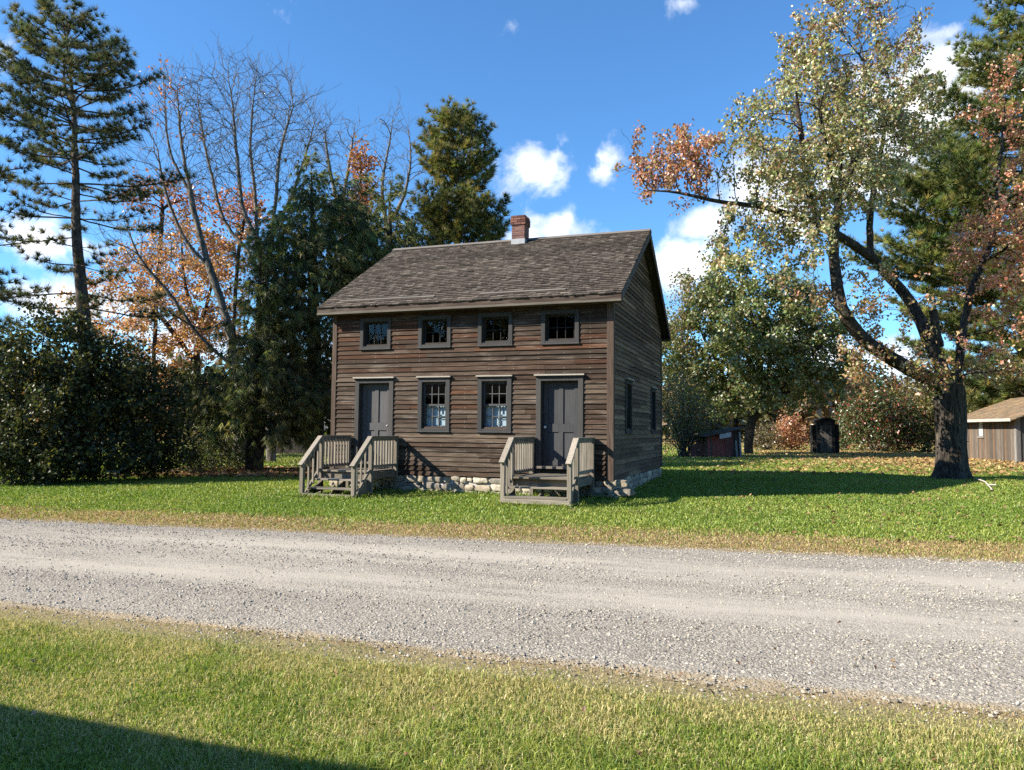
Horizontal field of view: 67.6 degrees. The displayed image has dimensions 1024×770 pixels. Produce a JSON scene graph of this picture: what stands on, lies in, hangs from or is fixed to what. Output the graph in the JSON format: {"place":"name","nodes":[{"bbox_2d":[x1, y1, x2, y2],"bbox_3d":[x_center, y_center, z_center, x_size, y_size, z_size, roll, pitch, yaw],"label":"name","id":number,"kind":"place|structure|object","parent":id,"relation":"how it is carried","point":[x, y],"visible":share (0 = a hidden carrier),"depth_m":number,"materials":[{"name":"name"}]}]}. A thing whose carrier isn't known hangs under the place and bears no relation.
{"place":"outdoors","nodes":[
{"label":"outdoors","id":0,"kind":"place"},
{"bbox_2d":[287,474,671,508],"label":"grass","id":1,"kind":"structure","parent":0,"point":[587,500],"depth_m":17.08,"materials":[{"name":"green plant"}]},
{"bbox_2d":[0,518,1023,735],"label":"gravel road","id":2,"kind":"structure","parent":0,"point":[898,623],"depth_m":6.97,"materials":[{"name":"grey gravel"}]},
{"bbox_2d":[0,466,1023,562],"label":"grass","id":3,"kind":"structure","parent":0,"point":[228,484],"depth_m":14.67,"materials":[{"name":"green plant"}]},
{"bbox_2d":[0,432,1023,769],"bbox_3d":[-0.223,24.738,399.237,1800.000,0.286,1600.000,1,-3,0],"label":"lawn","id":4,"kind":"structure","parent":0,"point":[430,656],"depth_m":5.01,"materials":[{"name":"green plant"}]},
{"bbox_2d":[0,53,52,368],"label":"pine tree","id":5,"kind":"object","parent":4,"relation":"on","point":[4,169],"visible":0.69,"depth_m":24.98,"materials":[{"name":"green plant"}]},
{"bbox_2d":[0,412,82,484],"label":"shrub","id":6,"kind":"object","parent":4,"relation":"on","point":[15,475],"visible":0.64,"depth_m":20.03,"materials":[{"name":"green plant"}]},
{"bbox_2d":[0,285,117,485],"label":"shrub","id":7,"kind":"object","parent":4,"relation":"on","point":[15,404],"visible":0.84,"depth_m":20.66,"materials":[{"name":"green plant"}]},
{"bbox_2d":[0,0,200,469],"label":"pine tree","id":8,"kind":"object","parent":4,"relation":"on","point":[22,70],"visible":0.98,"depth_m":27.07,"materials":[{"name":"green plant"}]},
{"bbox_2d":[27,302,178,484],"bbox_3d":[-11.689,0.314,21.756,4.055,5.515,3.671,1,-3,0],"label":"shrub","id":9,"kind":"object","parent":4,"relation":"on","point":[120,356],"visible":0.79,"depth_m":21.45,"materials":[{"name":"green plant"}]},
{"bbox_2d":[49,205,262,453],"bbox_3d":[-18.439,-3.128,40.904,11.490,13.882,7.969,1,-3,0],"label":"maple tree","id":10,"kind":"object","parent":4,"relation":"on","point":[205,320],"visible":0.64,"depth_m":39.98,"materials":[{"name":"orange plant"}]},
{"bbox_2d":[102,353,209,479],"bbox_3d":[-10.734,1.114,22.824,3.359,4.270,2.945,-3,-5,43],"label":"shrub","id":11,"kind":"object","parent":4,"relation":"on","point":[176,401],"visible":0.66,"depth_m":22.54,"materials":[{"name":"green plant"}]},
{"bbox_2d":[108,162,216,454],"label":"maple tree","id":12,"kind":"object","parent":4,"relation":"on","point":[175,201],"visible":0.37,"depth_m":40.42,"materials":[{"name":"orange plant"}]},
{"bbox_2d":[82,48,246,462],"bbox_3d":[-14.976,-5.736,32.998,6.573,18.186,5.400,3,-4,-36],"label":"bare tree","id":13,"kind":"object","parent":4,"relation":"on","point":[209,267],"visible":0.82,"depth_m":33.10,"materials":[{"name":"grey plant"}]},
{"bbox_2d":[179,426,222,472],"bbox_3d":[-10.543,2.203,25.395,1.781,1.678,1.697,-2,-4,39],"label":"brush","id":14,"kind":"object","parent":4,"relation":"on","point":[202,465],"visible":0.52,"depth_m":25.33,"materials":[{"name":"green plant"}]},
{"bbox_2d":[192,401,232,465],"bbox_3d":[-11.545,1.786,29.406,2.184,2.983,1.909,1,-3,0],"label":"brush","id":15,"kind":"object","parent":4,"relation":"on","point":[208,427],"visible":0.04,"depth_m":29.33,"materials":[{"name":"green plant"}]},
{"bbox_2d":[101,465,329,476],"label":"fallen leaves","id":16,"kind":"object","parent":4,"relation":"on","point":[266,471],"visible":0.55,"depth_m":24.92,"materials":[{"name":"brown plant"}]},
{"bbox_2d":[192,428,245,470],"bbox_3d":[-10.275,2.149,26.687,1.774,1.948,1.732,-2,-4,40],"label":"brush","id":17,"kind":"object","parent":4,"relation":"on","point":[224,456],"visible":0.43,"depth_m":26.62,"materials":[{"name":"green plant"}]},
{"bbox_2d":[219,437,245,469],"bbox_3d":[-9.879,2.411,27.776,1.604,1.558,1.864,1,-3,0],"label":"brush","id":18,"kind":"object","parent":4,"relation":"on","point":[235,460],"visible":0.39,"depth_m":27.48,"materials":[{"name":"plant"}]},
{"bbox_2d":[199,182,268,433],"bbox_3d":[-14.215,-3.450,39.327,3.818,14.400,3.607,1,-3,0],"label":"maple tree","id":19,"kind":"object","parent":4,"relation":"on","point":[260,203],"visible":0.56,"depth_m":39.29,"materials":[{"name":"orange plant"}]},
{"bbox_2d":[161,218,331,469],"bbox_3d":[-8.996,-1.491,26.945,6.384,9.094,5.805,1,-3,0],"label":"hemlock tree","id":20,"kind":"object","parent":4,"relation":"on","point":[253,413],"visible":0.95,"depth_m":26.30,"materials":[{"name":"green plant"}]},
{"bbox_2d":[154,30,354,461],"bbox_3d":[-11.977,-6.338,35.479,8.824,19.720,6.629,1,-3,0],"label":"bare tree","id":21,"kind":"object","parent":4,"relation":"on","point":[270,456],"visible":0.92,"depth_m":35.43,"materials":[{"name":"grey plant"}]},
{"bbox_2d":[276,421,330,453],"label":"board shed","id":22,"kind":"structure","parent":4,"relation":"on","point":[296,451],"depth_m":45.71,"materials":[{"name":"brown wood"}]},
{"bbox_2d":[233,144,402,466],"bbox_3d":[-7.244,-3.358,29.738,6.828,13.132,6.902,1,-3,0],"label":"hemlock tree","id":23,"kind":"object","parent":4,"relation":"on","point":[326,233],"visible":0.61,"depth_m":28.76,"materials":[{"name":"green plant"}]},
{"bbox_2d":[295,98,379,259],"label":"bare tree","id":24,"kind":"object","parent":4,"relation":"on","point":[329,163],"visible":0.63,"depth_m":43.73,"materials":[{"name":"grey plant"}]},
{"bbox_2d":[298,435,398,497],"bbox_3d":[-3.795,1.944,17.942,1.450,1.510,2.084,-1,-4,19],"label":"wooden stoop","id":25,"kind":"object","parent":4,"relation":"on","point":[353,473],"visible":0.91,"depth_m":17.78,"materials":[{"name":"grey wood"}]},
{"bbox_2d":[329,132,386,221],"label":"maple tree","id":26,"kind":"object","parent":4,"relation":"on","point":[361,166],"visible":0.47,"depth_m":38.44,"materials":[{"name":"orange plant"}]},
{"bbox_2d":[319,166,436,291],"bbox_3d":[-6.116,-3.356,34.413,5.743,13.686,4.815,1,-3,0],"label":"hemlock tree","id":27,"kind":"object","parent":4,"relation":"on","point":[406,238],"visible":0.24,"depth_m":33.98,"materials":[{"name":"green plant"}]},
{"bbox_2d":[348,87,428,244],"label":"bare tree","id":28,"kind":"object","parent":4,"relation":"on","point":[391,170],"visible":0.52,"depth_m":42.68,"materials":[{"name":"grey plant"}]},
{"bbox_2d":[407,92,512,245],"bbox_3d":[-2.486,-5.444,38.276,5.597,18.278,6.341,0,-3,17],"label":"pine tree","id":29,"kind":"object","parent":4,"relation":"on","point":[445,218],"visible":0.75,"depth_m":37.52,"materials":[{"name":"green plant"}]},
{"bbox_2d":[316,215,670,498],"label":"wooden house","id":30,"kind":"structure","parent":4,"relation":"on","point":[455,366],"depth_m":18.59,"materials":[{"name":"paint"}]},
{"bbox_2d":[359,317,391,349],"bbox_3d":[-3.396,-1.277,19.193,0.891,0.799,0.197,-1,-4,19],"label":"window","id":31,"kind":"structure","parent":30,"relation":"in","point":[386,320],"depth_m":19.20,"materials":[{"name":"grey wood"}]},
{"bbox_2d":[362,384,388,460],"bbox_3d":[-3.403,0.940,19.116,0.807,1.922,0.122,-1,-4,19],"label":"door","id":32,"kind":"structure","parent":30,"relation":"in","point":[375,408],"depth_m":19.17,"materials":[{"name":"grey wood"}]},
{"bbox_2d":[417,314,450,348],"bbox_3d":[-1.865,-1.294,18.656,0.890,0.799,0.197,-1,-4,19],"label":"window","id":33,"kind":"structure","parent":30,"relation":"in","point":[422,320],"depth_m":18.68,"materials":[{"name":"grey wood"}]},
{"bbox_2d":[416,376,451,431],"bbox_3d":[-1.872,0.466,18.556,0.905,1.351,0.265,-1,-4,19],"label":"window","id":34,"kind":"structure","parent":30,"relation":"in","point":[438,414],"depth_m":18.58,"materials":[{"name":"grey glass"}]},
{"bbox_2d":[476,375,512,432],"bbox_3d":[-0.393,0.449,18.038,0.910,1.351,0.265,-1,-4,19],"label":"window","id":35,"kind":"structure","parent":30,"relation":"in","point":[488,415],"depth_m":18.07,"materials":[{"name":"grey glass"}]},
{"bbox_2d":[477,312,512,346],"bbox_3d":[-0.378,-1.311,18.134,0.894,0.799,0.197,-1,-4,19],"label":"window","id":36,"kind":"structure","parent":30,"relation":"in","point":[497,315],"depth_m":18.13,"materials":[{"name":"grey wood"}]},
{"bbox_2d":[540,309,579,344],"bbox_3d":[1.119,-1.328,17.609,0.925,0.799,0.197,-1,-4,19],"label":"window","id":37,"kind":"structure","parent":30,"relation":"in","point":[545,314],"depth_m":17.61,"materials":[{"name":"grey wood"}]},
{"bbox_2d":[543,382,577,465],"bbox_3d":[1.116,0.888,17.529,0.843,1.922,0.122,-1,-4,19],"label":"door","id":38,"kind":"structure","parent":30,"relation":"in","point":[560,402],"depth_m":17.57,"materials":[{"name":"grey wood"}]},
{"bbox_2d":[624,377,634,433],"bbox_3d":[2.819,0.521,18.781,0.225,1.351,0.900,-1,-4,19],"label":"window","id":39,"kind":"structure","parent":30,"relation":"in","point":[628,381],"depth_m":19.04,"materials":[{"name":"grey wood"}]},
{"bbox_2d":[650,386,657,433],"bbox_3d":[4.090,0.743,22.397,0.225,1.351,0.900,-1,-4,19],"label":"window","id":40,"kind":"structure","parent":30,"relation":"in","point":[653,389],"depth_m":22.66,"materials":[{"name":"grey wood"}]},
{"bbox_2d":[0,346,999,443],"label":"woodland","id":41,"kind":"object","parent":4,"relation":"on","point":[736,421],"visible":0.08,"depth_m":97.11,"materials":[{"name":"green plant"}]},
{"bbox_2d":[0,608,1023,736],"bbox_3d":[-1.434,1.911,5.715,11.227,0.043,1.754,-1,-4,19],"label":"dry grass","id":42,"kind":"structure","parent":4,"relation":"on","point":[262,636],"depth_m":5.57,"materials":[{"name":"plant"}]},
{"bbox_2d":[15,591,1008,769],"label":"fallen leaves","id":43,"kind":"object","parent":4,"relation":"on","point":[583,709],"visible":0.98,"depth_m":4.68,"materials":[{"name":"brown plant"}]},
{"bbox_2d":[499,437,594,506],"bbox_3d":[0.791,1.847,16.336,1.530,1.460,2.085,-1,-4,19],"label":"wooden stoop","id":44,"kind":"object","parent":4,"relation":"on","point":[580,462],"visible":0.91,"depth_m":15.96,"materials":[{"name":"grey wood"}]},
{"bbox_2d":[662,266,718,426],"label":"birch tree","id":45,"kind":"object","parent":4,"relation":"on","point":[683,289],"visible":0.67,"depth_m":45.94,"materials":[{"name":"green plant"}]},
{"bbox_2d":[662,357,728,456],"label":"thicket","id":46,"kind":"object","parent":4,"relation":"on","point":[685,439],"visible":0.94,"depth_m":41.57,"materials":[{"name":"green plant"}]},
{"bbox_2d":[690,427,745,456],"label":"red shed","id":47,"kind":"structure","parent":4,"relation":"on","point":[725,443],"depth_m":40.88,"materials":[{"name":"red wood"}]},
{"bbox_2d":[742,414,788,449],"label":"bush","id":48,"kind":"object","parent":4,"relation":"on","point":[758,441],"visible":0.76,"depth_m":56.44,"materials":[{"name":"green plant"}]},
{"bbox_2d":[662,245,892,453],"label":"maple tree","id":49,"kind":"object","parent":4,"relation":"on","point":[735,337],"visible":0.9,"depth_m":45.26,"materials":[{"name":"green plant"}]},
{"bbox_2d":[768,403,809,449],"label":"bush","id":50,"kind":"object","parent":4,"relation":"on","point":[786,433],"visible":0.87,"depth_m":57.42,"materials":[{"name":"red plant"}]},
{"bbox_2d":[612,0,1023,479],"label":"maple tree","id":51,"kind":"object","parent":4,"relation":"on","point":[944,383],"visible":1,"depth_m":22.81,"materials":[{"name":"green plant"}]},
{"bbox_2d":[810,417,839,452],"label":"outhouse","id":52,"kind":"structure","parent":4,"relation":"on","point":[824,434],"depth_m":49.93,"materials":[{"name":"black wood"}]},
{"bbox_2d":[820,425,831,451],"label":"door","id":53,"kind":"structure","parent":52,"relation":"in","point":[825,430],"depth_m":49.84,"materials":[{"name":"grey wood"}]},
{"bbox_2d":[659,477,1023,542],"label":"fallen leaves","id":54,"kind":"object","parent":4,"relation":"on","point":[883,514],"depth_m":15.44,"materials":[{"name":"brown plant"}]},
{"bbox_2d":[662,449,1023,474],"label":"fallen leaves","id":55,"kind":"object","parent":4,"relation":"on","point":[975,470],"visible":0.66,"depth_m":33.43,"materials":[{"name":"brown plant"}]},
{"bbox_2d":[831,411,862,449],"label":"bush","id":56,"kind":"object","parent":4,"relation":"on","point":[844,443],"visible":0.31,"depth_m":59.30,"materials":[{"name":"green plant"}]},
{"bbox_2d":[830,373,934,451],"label":"bush","id":57,"kind":"object","parent":4,"relation":"on","point":[882,430],"visible":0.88,"depth_m":54.08,"materials":[{"name":"green plant"}]},
{"bbox_2d":[886,365,935,451],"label":"bush","id":58,"kind":"object","parent":4,"relation":"on","point":[929,417],"visible":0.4,"depth_m":54.83,"materials":[{"name":"green plant"}]},
{"bbox_2d":[839,0,1023,408],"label":"pine tree","id":59,"kind":"object","parent":4,"relation":"on","point":[952,180],"visible":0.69,"depth_m":43.62,"materials":[{"name":"green plant"}]},
{"bbox_2d":[961,371,1014,413],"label":"tree","id":60,"kind":"object","parent":4,"relation":"on","point":[971,409],"visible":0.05,"depth_m":61.61,"materials":[{"name":"green plant"}]},
{"bbox_2d":[967,397,1023,462],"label":"brown barn","id":61,"kind":"structure","parent":4,"relation":"on","point":[995,431],"depth_m":38.67,"materials":[{"name":"brown wood"}]},
{"bbox_2d":[977,422,983,437],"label":"window","id":62,"kind":"structure","parent":61,"relation":"in","point":[980,424],"depth_m":39.87,"materials":[{"name":"white glass"}]},
{"bbox_2d":[0,0,1023,384],"label":"sky","id":63,"kind":"structure","parent":0,"point":[560,81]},
{"bbox_2d":[2,441,1023,470],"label":"grass","id":64,"kind":"structure","parent":0,"point":[672,465],"depth_m":35.02,"materials":[{"name":"green plant"}]}
]}

